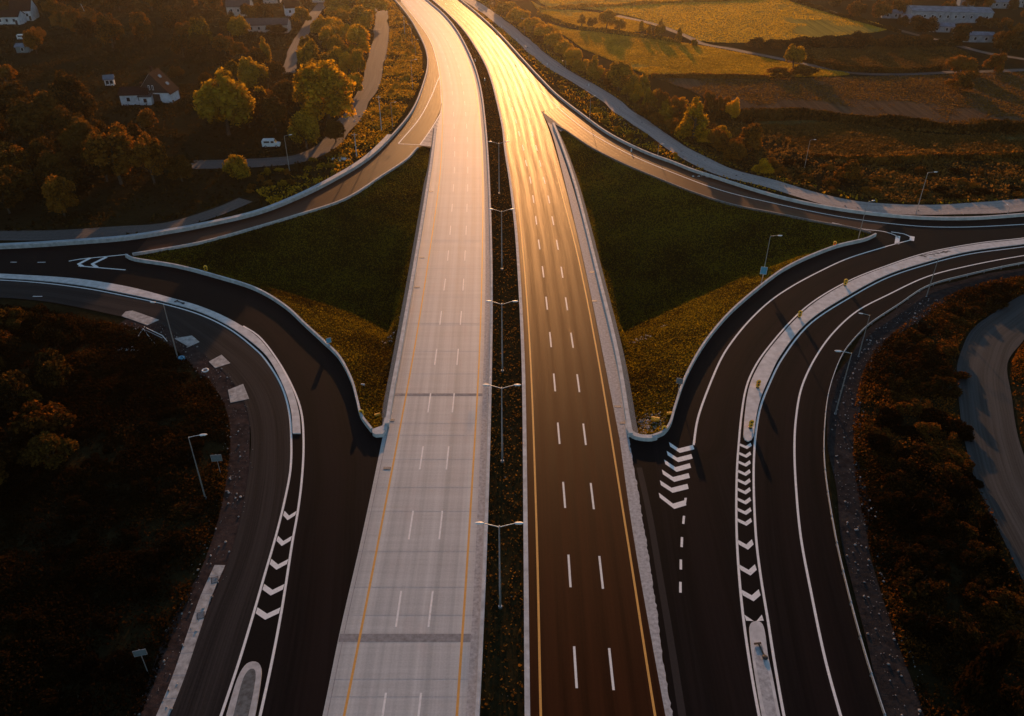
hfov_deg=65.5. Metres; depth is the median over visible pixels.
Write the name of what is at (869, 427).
shrub
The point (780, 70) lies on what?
bush
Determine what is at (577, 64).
bush
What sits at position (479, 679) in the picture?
median kerb
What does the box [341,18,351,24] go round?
tree
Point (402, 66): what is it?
verge grass
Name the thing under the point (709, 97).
bush
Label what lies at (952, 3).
tree
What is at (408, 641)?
concrete carriageway
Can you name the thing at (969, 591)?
shrub
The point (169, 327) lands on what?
street lamp
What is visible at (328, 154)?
shrub
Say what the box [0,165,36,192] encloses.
tree
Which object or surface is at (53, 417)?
bush
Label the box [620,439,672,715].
gutter strip
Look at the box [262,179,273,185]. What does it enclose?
shrub
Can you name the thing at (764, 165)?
bush
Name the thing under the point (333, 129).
tree
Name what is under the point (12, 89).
tree
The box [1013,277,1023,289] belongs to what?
shrub
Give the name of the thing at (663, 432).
barrier wall
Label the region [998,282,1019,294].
shrub
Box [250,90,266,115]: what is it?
tree
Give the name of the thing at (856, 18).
hedge
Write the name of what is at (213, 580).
drain grate
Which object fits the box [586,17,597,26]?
tree
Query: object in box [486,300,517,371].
double street lamp
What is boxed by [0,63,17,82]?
tree
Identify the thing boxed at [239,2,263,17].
tree
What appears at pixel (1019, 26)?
tree
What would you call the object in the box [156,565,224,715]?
drain strip
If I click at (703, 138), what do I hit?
bush
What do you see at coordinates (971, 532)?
shrub
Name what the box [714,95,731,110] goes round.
bush
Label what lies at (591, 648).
asphalt carriageway
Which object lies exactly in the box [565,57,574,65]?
bush
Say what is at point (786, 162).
shrub
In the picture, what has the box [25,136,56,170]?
tree
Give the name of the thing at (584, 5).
hedge
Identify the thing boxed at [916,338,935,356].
shrub
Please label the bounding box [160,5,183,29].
tree
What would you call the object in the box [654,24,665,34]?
tree
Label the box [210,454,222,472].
road sign
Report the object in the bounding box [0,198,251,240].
gravel track
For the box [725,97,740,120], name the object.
tree
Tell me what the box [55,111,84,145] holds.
tree
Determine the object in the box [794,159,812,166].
shrub
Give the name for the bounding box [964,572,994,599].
shrub
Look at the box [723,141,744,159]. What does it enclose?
bush
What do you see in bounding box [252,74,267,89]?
tree
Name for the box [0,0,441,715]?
slip road
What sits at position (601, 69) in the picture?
bush
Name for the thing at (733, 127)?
rough grass
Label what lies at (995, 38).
tree
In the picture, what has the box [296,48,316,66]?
tree
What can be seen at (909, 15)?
building
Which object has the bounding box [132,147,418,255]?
barrier wall
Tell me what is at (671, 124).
bush
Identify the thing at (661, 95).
bush
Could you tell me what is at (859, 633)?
guard rail
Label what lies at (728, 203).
barrier wall
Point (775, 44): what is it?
bush
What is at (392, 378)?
parapet wall
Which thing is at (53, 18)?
tree
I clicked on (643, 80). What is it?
tree
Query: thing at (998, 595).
shrub
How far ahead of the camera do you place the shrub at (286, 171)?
200.66 m
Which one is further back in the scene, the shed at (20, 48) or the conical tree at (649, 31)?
the conical tree at (649, 31)
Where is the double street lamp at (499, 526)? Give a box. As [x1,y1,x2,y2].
[475,522,523,608]
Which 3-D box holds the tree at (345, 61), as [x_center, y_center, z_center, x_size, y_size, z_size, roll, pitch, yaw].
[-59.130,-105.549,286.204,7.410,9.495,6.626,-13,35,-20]
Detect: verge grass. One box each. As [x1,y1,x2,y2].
[256,0,423,204]
[475,0,997,203]
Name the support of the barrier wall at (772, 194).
on the ground at (500, 704)
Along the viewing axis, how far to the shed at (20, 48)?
319.84 m
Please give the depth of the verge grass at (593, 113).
248.22 m
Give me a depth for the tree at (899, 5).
387.92 m
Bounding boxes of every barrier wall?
[0,0,428,248]
[0,134,390,244]
[125,254,372,432]
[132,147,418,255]
[460,0,1023,219]
[555,124,870,233]
[652,233,876,437]
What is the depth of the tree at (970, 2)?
403.05 m
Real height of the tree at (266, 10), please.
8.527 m
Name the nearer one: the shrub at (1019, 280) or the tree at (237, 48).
the shrub at (1019, 280)
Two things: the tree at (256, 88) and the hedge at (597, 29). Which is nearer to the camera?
the tree at (256, 88)
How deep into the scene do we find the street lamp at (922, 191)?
178.28 m
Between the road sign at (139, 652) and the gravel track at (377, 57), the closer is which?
the road sign at (139, 652)
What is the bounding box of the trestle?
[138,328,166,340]
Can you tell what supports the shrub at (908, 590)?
on the ground at (500, 704)
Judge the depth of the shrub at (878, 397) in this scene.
119.13 m
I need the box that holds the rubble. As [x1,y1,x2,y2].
[637,402,665,434]
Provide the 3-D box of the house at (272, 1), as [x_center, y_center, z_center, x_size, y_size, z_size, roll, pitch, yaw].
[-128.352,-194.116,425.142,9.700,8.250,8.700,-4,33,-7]
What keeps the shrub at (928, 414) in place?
on the ground at (500, 704)
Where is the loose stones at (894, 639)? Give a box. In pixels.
[831,299,935,715]
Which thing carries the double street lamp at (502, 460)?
on the ground at (500, 704)
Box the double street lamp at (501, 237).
[489,209,513,269]
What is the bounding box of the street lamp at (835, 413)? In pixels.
[834,350,851,414]
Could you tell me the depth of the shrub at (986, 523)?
96.28 m
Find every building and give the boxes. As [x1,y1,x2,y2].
[246,18,290,32]
[881,9,902,18]
[901,14,919,23]
[929,22,955,32]
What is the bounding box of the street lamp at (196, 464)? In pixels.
[188,434,206,499]
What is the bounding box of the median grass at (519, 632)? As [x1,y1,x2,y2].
[430,0,523,715]
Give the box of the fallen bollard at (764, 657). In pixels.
[754,642,767,659]
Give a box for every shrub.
[99,429,131,444]
[167,503,205,521]
[171,446,202,469]
[184,440,204,447]
[257,174,263,181]
[261,167,271,174]
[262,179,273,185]
[277,180,286,186]
[283,168,290,174]
[286,179,294,184]
[308,157,317,161]
[323,153,333,156]
[324,163,336,167]
[329,150,338,155]
[337,153,347,158]
[613,126,620,130]
[768,157,777,165]
[776,166,788,171]
[782,158,793,165]
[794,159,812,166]
[822,178,839,185]
[839,176,846,183]
[862,418,892,443]
[865,433,891,453]
[871,392,893,404]
[874,407,903,428]
[880,373,904,389]
[889,424,924,442]
[891,565,937,603]
[893,401,913,413]
[895,448,911,459]
[905,328,929,341]
[907,394,932,414]
[908,443,939,458]
[913,421,940,438]
[914,189,928,196]
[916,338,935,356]
[917,321,933,334]
[920,407,949,425]
[928,172,937,176]
[931,365,971,380]
[931,579,949,605]
[933,186,949,194]
[933,437,970,463]
[933,462,962,478]
[935,340,959,357]
[941,418,974,441]
[944,194,963,197]
[947,302,963,314]
[948,431,961,445]
[948,611,982,644]
[949,168,961,174]
[949,502,971,520]
[950,520,979,540]
[954,177,969,184]
[954,549,982,569]
[955,581,979,605]
[956,459,975,472]
[964,473,983,488]
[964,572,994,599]
[966,181,980,187]
[966,188,994,195]
[967,539,996,560]
[974,594,999,617]
[976,528,1000,554]
[980,513,998,535]
[983,293,1008,309]
[986,586,1023,625]
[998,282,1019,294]
[1008,185,1020,190]
[1011,191,1023,198]
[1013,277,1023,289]
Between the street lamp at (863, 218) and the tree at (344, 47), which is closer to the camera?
the street lamp at (863, 218)
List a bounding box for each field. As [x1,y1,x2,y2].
[531,1,638,31]
[538,0,883,42]
[551,24,846,76]
[657,72,1023,122]
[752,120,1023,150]
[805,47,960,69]
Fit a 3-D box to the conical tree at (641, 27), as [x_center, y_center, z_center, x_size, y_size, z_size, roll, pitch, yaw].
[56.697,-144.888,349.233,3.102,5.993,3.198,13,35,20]
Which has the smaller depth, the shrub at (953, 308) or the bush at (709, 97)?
the shrub at (953, 308)
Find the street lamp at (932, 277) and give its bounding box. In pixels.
[926,257,937,296]
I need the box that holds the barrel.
[651,416,659,421]
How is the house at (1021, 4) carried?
on the ground at (500, 704)
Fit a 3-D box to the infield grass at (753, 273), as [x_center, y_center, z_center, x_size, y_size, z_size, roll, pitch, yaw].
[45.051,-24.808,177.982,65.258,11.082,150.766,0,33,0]
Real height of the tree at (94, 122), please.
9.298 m
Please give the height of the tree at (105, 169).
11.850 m
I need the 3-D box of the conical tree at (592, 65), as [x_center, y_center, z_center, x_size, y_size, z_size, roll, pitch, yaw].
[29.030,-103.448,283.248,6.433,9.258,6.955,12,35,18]
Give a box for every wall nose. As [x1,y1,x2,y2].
[372,417,386,437]
[625,420,657,440]
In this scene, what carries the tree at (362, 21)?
on the ground at (500, 704)
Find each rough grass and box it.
[0,0,422,235]
[511,22,1023,203]
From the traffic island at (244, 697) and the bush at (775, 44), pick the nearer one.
the traffic island at (244, 697)
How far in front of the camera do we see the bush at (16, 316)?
135.61 m
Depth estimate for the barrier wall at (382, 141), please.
179.86 m
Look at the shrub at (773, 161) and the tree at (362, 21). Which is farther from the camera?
the tree at (362, 21)
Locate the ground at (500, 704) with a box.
[0,0,1023,715]
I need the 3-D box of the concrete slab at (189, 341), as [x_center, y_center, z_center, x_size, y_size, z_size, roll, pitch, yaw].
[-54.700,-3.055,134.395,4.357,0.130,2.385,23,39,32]
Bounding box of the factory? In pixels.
[903,5,994,23]
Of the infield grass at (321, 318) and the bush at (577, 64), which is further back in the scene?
the bush at (577, 64)
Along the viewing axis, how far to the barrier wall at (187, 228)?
176.50 m
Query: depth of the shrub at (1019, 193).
188.98 m
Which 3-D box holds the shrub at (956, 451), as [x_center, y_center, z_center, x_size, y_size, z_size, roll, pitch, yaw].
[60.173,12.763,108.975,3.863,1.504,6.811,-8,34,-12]
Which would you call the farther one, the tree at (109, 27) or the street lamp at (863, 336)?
the tree at (109, 27)
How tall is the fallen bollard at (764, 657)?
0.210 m
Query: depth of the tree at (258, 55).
294.39 m
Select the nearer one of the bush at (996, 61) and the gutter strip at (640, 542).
the gutter strip at (640, 542)
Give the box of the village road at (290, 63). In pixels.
[284,2,324,72]
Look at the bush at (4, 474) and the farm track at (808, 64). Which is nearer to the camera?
the bush at (4, 474)
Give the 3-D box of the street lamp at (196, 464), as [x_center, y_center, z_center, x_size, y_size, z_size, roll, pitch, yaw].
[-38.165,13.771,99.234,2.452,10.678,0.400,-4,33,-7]
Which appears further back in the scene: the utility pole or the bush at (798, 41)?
the bush at (798, 41)
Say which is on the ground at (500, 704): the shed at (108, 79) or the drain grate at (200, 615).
the shed at (108, 79)
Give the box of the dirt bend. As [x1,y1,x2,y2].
[957,294,1023,578]
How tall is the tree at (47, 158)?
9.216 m
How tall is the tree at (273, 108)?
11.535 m
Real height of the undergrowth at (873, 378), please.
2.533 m
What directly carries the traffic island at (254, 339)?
on the slip road at (278, 606)
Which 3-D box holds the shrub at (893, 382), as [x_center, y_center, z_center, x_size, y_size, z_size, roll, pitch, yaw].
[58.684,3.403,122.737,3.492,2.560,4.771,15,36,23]
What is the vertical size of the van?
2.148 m
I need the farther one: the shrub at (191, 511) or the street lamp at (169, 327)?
the street lamp at (169, 327)
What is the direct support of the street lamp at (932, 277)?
on the ground at (500, 704)
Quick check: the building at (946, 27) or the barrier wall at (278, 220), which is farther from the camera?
the building at (946, 27)
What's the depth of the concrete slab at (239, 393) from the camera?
120.88 m
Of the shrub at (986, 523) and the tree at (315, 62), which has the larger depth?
the tree at (315, 62)
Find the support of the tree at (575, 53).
on the ground at (500, 704)
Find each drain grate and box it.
[197,611,204,618]
[211,576,218,583]
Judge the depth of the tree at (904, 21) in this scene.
362.12 m
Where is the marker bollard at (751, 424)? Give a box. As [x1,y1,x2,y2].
[748,420,753,428]
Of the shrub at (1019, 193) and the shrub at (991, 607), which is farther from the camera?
the shrub at (1019, 193)
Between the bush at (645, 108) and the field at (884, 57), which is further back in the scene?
the field at (884, 57)
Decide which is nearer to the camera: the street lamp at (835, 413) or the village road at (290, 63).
the street lamp at (835, 413)
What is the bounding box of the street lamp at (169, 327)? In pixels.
[150,301,177,357]
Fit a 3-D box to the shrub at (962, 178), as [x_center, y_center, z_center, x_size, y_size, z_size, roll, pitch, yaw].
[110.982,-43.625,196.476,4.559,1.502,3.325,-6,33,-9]
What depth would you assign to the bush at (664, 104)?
246.59 m
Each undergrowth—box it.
[0,303,230,715]
[852,275,1023,715]
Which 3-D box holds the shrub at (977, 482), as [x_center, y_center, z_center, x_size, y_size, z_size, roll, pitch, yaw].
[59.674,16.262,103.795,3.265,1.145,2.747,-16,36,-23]
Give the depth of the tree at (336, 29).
320.87 m
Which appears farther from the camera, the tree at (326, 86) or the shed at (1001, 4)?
the shed at (1001, 4)
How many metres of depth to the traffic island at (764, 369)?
143.43 m
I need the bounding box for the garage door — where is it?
[152,94,160,101]
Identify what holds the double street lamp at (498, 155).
on the ground at (500, 704)
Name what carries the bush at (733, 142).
on the ground at (500, 704)
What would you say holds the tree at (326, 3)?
on the ground at (500, 704)
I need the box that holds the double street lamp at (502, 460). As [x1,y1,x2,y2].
[483,384,520,462]
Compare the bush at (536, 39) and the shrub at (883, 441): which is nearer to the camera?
the shrub at (883, 441)
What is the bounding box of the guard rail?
[823,262,1023,715]
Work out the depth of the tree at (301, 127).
215.16 m
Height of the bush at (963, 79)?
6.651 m
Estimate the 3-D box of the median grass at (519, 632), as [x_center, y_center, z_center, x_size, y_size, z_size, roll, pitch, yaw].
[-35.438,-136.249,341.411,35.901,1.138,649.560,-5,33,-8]
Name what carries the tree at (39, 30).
on the ground at (500, 704)
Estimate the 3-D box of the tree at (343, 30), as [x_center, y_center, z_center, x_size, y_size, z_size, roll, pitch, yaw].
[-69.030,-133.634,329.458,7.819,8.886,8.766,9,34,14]
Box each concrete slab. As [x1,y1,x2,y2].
[122,311,157,324]
[174,336,198,346]
[209,355,229,367]
[228,384,248,402]
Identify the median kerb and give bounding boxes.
[427,0,492,715]
[432,0,529,715]
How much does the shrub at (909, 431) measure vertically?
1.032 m
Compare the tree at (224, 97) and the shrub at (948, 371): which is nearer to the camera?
the shrub at (948, 371)
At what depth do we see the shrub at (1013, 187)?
192.02 m
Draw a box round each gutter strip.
[547,122,628,438]
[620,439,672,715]
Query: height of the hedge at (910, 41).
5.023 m
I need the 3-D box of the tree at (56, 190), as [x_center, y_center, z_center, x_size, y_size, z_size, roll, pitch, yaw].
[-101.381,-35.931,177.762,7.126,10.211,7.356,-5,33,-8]
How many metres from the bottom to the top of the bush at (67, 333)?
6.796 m
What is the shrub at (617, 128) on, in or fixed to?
on the ground at (500, 704)
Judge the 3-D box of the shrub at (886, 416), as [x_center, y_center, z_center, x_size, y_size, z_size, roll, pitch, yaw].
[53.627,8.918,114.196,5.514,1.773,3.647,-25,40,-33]
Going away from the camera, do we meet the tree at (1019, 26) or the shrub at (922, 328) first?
the shrub at (922, 328)
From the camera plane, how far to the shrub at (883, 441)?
109.52 m
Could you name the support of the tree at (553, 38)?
on the ground at (500, 704)
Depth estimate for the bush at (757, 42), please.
326.26 m
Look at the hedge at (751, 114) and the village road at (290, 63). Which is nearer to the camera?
the hedge at (751, 114)
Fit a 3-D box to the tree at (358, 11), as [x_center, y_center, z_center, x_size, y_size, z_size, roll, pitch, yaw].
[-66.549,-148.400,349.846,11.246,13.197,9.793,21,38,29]
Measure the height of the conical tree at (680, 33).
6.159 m
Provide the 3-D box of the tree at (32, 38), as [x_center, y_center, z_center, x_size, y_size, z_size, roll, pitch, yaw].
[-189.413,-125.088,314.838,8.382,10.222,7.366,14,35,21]
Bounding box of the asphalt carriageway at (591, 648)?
[434,0,664,715]
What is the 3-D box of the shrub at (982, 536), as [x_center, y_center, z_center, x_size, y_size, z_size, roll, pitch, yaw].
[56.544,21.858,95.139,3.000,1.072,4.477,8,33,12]
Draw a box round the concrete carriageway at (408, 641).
[323,0,489,715]
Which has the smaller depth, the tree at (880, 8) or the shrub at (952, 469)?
the shrub at (952, 469)
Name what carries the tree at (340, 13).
on the ground at (500, 704)
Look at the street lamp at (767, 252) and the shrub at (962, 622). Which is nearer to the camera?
the shrub at (962, 622)
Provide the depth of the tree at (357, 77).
264.95 m
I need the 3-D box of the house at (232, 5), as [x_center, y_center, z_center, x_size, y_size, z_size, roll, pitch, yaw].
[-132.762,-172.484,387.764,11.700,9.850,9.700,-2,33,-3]
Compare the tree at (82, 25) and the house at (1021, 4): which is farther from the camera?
the house at (1021, 4)
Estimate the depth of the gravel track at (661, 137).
204.67 m
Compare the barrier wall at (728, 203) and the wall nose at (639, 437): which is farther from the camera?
the barrier wall at (728, 203)
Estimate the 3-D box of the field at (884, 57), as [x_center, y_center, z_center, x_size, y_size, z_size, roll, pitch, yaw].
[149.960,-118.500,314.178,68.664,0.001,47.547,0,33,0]
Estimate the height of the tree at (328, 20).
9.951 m
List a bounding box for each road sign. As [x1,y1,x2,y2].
[132,649,148,672]
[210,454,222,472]
[676,378,682,390]
[760,267,767,282]
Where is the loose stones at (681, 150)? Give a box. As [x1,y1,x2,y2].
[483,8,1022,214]
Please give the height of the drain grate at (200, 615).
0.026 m
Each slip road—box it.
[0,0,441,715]
[512,62,1023,715]
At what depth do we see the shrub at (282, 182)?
194.44 m
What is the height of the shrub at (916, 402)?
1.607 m
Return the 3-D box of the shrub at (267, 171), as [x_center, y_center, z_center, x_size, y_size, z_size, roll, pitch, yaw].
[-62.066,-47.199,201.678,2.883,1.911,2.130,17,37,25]
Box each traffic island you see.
[0,274,300,433]
[226,661,261,715]
[743,239,1023,441]
[749,621,779,715]
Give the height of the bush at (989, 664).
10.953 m
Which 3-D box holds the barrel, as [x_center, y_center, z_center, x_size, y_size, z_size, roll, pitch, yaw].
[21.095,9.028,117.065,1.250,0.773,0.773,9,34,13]
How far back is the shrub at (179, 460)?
107.53 m
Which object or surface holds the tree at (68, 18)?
on the ground at (500, 704)
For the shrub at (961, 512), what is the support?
on the ground at (500, 704)
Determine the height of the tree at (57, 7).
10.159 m
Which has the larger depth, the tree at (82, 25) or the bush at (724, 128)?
the tree at (82, 25)
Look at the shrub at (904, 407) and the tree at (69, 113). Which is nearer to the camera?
the shrub at (904, 407)
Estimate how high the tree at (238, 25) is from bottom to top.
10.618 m
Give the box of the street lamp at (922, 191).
[916,171,936,212]
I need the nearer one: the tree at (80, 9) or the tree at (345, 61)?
the tree at (345, 61)
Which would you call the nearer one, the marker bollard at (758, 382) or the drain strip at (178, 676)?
the drain strip at (178, 676)
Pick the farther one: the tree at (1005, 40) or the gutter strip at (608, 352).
the tree at (1005, 40)
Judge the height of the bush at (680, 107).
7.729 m
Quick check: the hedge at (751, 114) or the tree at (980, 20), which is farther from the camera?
the tree at (980, 20)
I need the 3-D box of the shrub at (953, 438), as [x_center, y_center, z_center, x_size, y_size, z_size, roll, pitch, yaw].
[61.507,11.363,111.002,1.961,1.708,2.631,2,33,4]
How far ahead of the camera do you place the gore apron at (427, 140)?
226.27 m
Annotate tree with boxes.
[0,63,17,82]
[0,80,31,118]
[0,141,34,171]
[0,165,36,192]
[0,174,25,213]
[6,89,69,142]
[21,28,43,53]
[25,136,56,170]
[30,26,45,37]
[33,0,47,14]
[33,150,75,175]
[36,0,66,7]
[37,162,83,191]
[40,0,58,13]
[41,174,78,215]
[46,69,97,118]
[48,11,63,28]
[52,2,68,12]
[54,108,74,131]
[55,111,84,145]
[56,8,72,29]
[58,115,101,169]
[61,8,80,34]
[65,0,103,8]
[73,17,94,37]
[78,6,89,16]
[79,135,113,181]
[80,121,135,184]
[81,8,95,25]
[87,118,106,127]
[94,12,124,47]
[95,122,110,133]
[120,120,142,140]
[127,131,168,184]
[129,11,150,38]
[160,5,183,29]
[163,155,193,181]
[173,20,190,35]
[188,16,213,48]
[192,67,255,135]
[198,72,212,85]
[212,33,233,54]
[218,10,234,35]
[224,60,239,79]
[227,14,250,38]
[229,41,248,57]
[237,56,268,89]
[238,108,258,127]
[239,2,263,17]
[248,47,266,63]
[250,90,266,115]
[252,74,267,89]
[254,85,266,94]
[258,3,273,17]
[258,94,287,132]
[259,36,271,65]
[265,24,287,34]
[265,89,271,96]
[267,60,285,81]
[270,78,299,113]
[287,111,319,148]
[291,6,311,23]
[292,58,356,121]
[292,87,309,114]
[296,38,318,64]
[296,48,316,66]
[297,35,311,47]
[310,18,325,33]
[310,58,320,68]
[314,14,325,23]
[318,26,334,48]
[319,49,338,64]
[322,0,332,7]
[323,118,345,141]
[325,16,338,24]
[325,21,338,27]
[326,10,335,17]
[327,33,344,51]
[329,25,341,36]
[330,16,342,26]
[330,43,349,53]
[332,0,357,8]
[333,45,341,69]
[335,8,347,19]
[338,51,357,73]
[339,24,350,44]
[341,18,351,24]
[345,24,370,55]
[347,4,374,24]
[348,72,363,94]
[350,16,371,30]
[351,48,365,72]
[355,0,391,18]
[493,1,515,15]
[506,7,530,22]
[519,17,544,32]
[533,22,555,36]
[543,30,562,46]
[553,39,573,53]
[562,47,582,61]
[577,14,585,25]
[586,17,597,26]
[586,54,601,80]
[598,8,615,27]
[605,59,633,90]
[613,19,626,28]
[628,71,650,95]
[638,21,644,31]
[646,24,652,34]
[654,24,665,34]
[674,96,709,140]
[675,28,682,38]
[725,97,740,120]
[783,43,806,66]
[846,0,867,16]
[871,0,892,20]
[892,0,911,12]
[897,15,909,28]
[908,15,940,34]
[941,0,956,5]
[950,23,972,41]
[962,0,975,6]
[975,0,983,6]
[975,16,985,27]
[982,0,995,5]
[983,18,999,28]
[991,31,1002,41]
[992,29,1023,53]
[996,17,1013,30]
[1008,0,1019,10]
[1012,23,1023,31]
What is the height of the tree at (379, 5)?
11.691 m
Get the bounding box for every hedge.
[537,11,680,43]
[538,0,739,10]
[651,72,768,78]
[703,107,1023,133]
[771,35,962,46]
[790,0,901,33]
[802,57,941,72]
[810,150,1023,164]
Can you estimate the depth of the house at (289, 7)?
390.13 m
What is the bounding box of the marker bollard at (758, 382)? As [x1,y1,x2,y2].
[756,380,760,388]
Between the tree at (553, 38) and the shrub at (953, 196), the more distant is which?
the tree at (553, 38)
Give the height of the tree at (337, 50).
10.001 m
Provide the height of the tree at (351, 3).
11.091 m
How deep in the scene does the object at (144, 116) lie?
230.10 m
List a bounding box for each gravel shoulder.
[119,318,249,715]
[827,268,1023,715]
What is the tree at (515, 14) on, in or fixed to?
on the ground at (500, 704)
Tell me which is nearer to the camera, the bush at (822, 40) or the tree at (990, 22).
the bush at (822, 40)
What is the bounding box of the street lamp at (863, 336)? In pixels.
[857,313,869,356]
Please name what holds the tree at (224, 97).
on the ground at (500, 704)
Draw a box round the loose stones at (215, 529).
[125,323,252,715]
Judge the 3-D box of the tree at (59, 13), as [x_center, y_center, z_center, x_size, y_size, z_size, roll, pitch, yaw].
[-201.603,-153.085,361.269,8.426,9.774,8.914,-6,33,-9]
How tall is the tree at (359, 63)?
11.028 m
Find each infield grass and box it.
[132,147,429,427]
[556,126,871,434]
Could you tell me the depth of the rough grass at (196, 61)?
272.68 m
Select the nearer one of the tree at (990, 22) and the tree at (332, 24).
the tree at (332, 24)
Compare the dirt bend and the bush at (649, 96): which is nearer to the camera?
the dirt bend
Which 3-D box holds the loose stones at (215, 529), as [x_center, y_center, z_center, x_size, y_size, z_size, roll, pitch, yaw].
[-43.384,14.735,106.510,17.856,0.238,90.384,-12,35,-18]
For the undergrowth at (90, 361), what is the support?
on the ground at (500, 704)
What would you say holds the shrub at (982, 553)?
on the ground at (500, 704)
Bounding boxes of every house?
[0,10,26,24]
[8,0,39,20]
[118,82,148,104]
[137,92,153,104]
[139,66,179,102]
[225,0,253,15]
[263,0,281,3]
[283,0,299,16]
[1019,0,1023,7]
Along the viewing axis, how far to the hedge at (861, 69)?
293.85 m
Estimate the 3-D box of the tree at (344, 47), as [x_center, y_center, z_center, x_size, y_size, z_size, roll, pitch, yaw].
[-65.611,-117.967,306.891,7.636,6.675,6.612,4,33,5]
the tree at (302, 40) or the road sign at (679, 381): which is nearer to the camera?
the road sign at (679, 381)
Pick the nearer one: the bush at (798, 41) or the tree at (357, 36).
the tree at (357, 36)
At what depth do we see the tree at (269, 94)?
252.14 m
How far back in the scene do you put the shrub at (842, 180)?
195.25 m
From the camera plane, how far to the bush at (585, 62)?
292.28 m
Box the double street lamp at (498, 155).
[488,141,509,193]
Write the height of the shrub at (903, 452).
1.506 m
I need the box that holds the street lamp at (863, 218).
[858,200,874,238]
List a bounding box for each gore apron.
[420,118,438,145]
[541,111,562,130]
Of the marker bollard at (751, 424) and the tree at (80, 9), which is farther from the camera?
the tree at (80, 9)
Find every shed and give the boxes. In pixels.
[14,43,32,52]
[102,74,114,85]
[953,31,994,41]
[956,0,973,6]
[990,0,1009,8]
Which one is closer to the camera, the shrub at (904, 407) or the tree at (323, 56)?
the shrub at (904, 407)
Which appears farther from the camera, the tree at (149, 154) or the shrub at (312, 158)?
the shrub at (312, 158)
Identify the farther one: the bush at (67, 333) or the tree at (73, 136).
the tree at (73, 136)
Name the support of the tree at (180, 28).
on the ground at (500, 704)
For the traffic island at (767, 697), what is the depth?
79.92 m
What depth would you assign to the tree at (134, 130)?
203.41 m
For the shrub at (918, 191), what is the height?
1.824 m
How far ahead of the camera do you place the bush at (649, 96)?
252.55 m
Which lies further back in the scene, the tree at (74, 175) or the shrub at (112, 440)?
the tree at (74, 175)
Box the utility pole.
[376,95,381,130]
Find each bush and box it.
[0,306,26,332]
[0,329,21,358]
[0,369,43,413]
[0,456,8,484]
[6,399,76,446]
[16,431,79,471]
[32,312,83,348]
[32,348,73,388]
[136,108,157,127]
[222,154,250,178]
[532,33,544,42]
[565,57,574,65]
[572,61,583,71]
[581,59,591,68]
[595,65,604,77]
[601,69,611,84]
[632,81,643,98]
[637,103,658,115]
[642,87,659,105]
[648,112,664,124]
[654,109,672,122]
[655,88,671,109]
[659,98,668,111]
[664,117,680,132]
[666,105,673,114]
[670,95,687,118]
[678,122,691,136]
[691,39,697,45]
[697,129,712,142]
[703,90,715,109]
[707,127,728,151]
[712,125,731,137]
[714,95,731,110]
[723,138,747,160]
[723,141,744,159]
[735,122,762,151]
[744,37,764,47]
[751,158,773,173]
[764,39,782,48]
[766,67,794,77]
[789,64,819,75]
[790,37,812,47]
[813,35,837,48]
[833,159,861,180]
[851,30,874,48]
[944,70,976,89]
[945,54,979,75]
[954,629,1020,711]
[982,52,1007,72]
[1000,118,1023,133]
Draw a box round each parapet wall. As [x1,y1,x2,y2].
[381,126,436,427]
[552,123,637,436]
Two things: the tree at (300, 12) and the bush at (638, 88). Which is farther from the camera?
the tree at (300, 12)
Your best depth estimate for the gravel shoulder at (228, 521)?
99.69 m
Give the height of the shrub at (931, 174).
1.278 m
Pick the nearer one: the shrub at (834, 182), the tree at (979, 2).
the shrub at (834, 182)
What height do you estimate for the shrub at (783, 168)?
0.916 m
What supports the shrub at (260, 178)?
on the ground at (500, 704)
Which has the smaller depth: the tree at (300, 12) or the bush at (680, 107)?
the bush at (680, 107)
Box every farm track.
[618,15,1023,74]
[834,11,1023,59]
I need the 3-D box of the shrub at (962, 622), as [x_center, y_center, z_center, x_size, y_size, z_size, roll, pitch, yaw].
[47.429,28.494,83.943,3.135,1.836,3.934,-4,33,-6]
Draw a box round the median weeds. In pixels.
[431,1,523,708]
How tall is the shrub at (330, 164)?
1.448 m
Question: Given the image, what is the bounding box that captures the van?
[261,138,280,147]
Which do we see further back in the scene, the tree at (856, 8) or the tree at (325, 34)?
the tree at (856, 8)
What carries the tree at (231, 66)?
on the ground at (500, 704)
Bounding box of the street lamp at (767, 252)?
[761,235,782,280]
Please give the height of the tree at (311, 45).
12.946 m
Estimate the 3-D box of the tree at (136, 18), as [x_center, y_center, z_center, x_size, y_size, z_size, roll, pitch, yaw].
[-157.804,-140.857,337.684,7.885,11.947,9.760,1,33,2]
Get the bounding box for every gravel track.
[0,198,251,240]
[191,9,389,168]
[463,0,1023,214]
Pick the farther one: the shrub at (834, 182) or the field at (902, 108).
the field at (902, 108)
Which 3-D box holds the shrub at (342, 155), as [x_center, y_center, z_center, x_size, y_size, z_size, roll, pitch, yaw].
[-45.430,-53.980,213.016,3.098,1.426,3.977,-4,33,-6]
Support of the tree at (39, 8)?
on the ground at (500, 704)
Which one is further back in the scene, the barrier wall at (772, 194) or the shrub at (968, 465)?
the barrier wall at (772, 194)

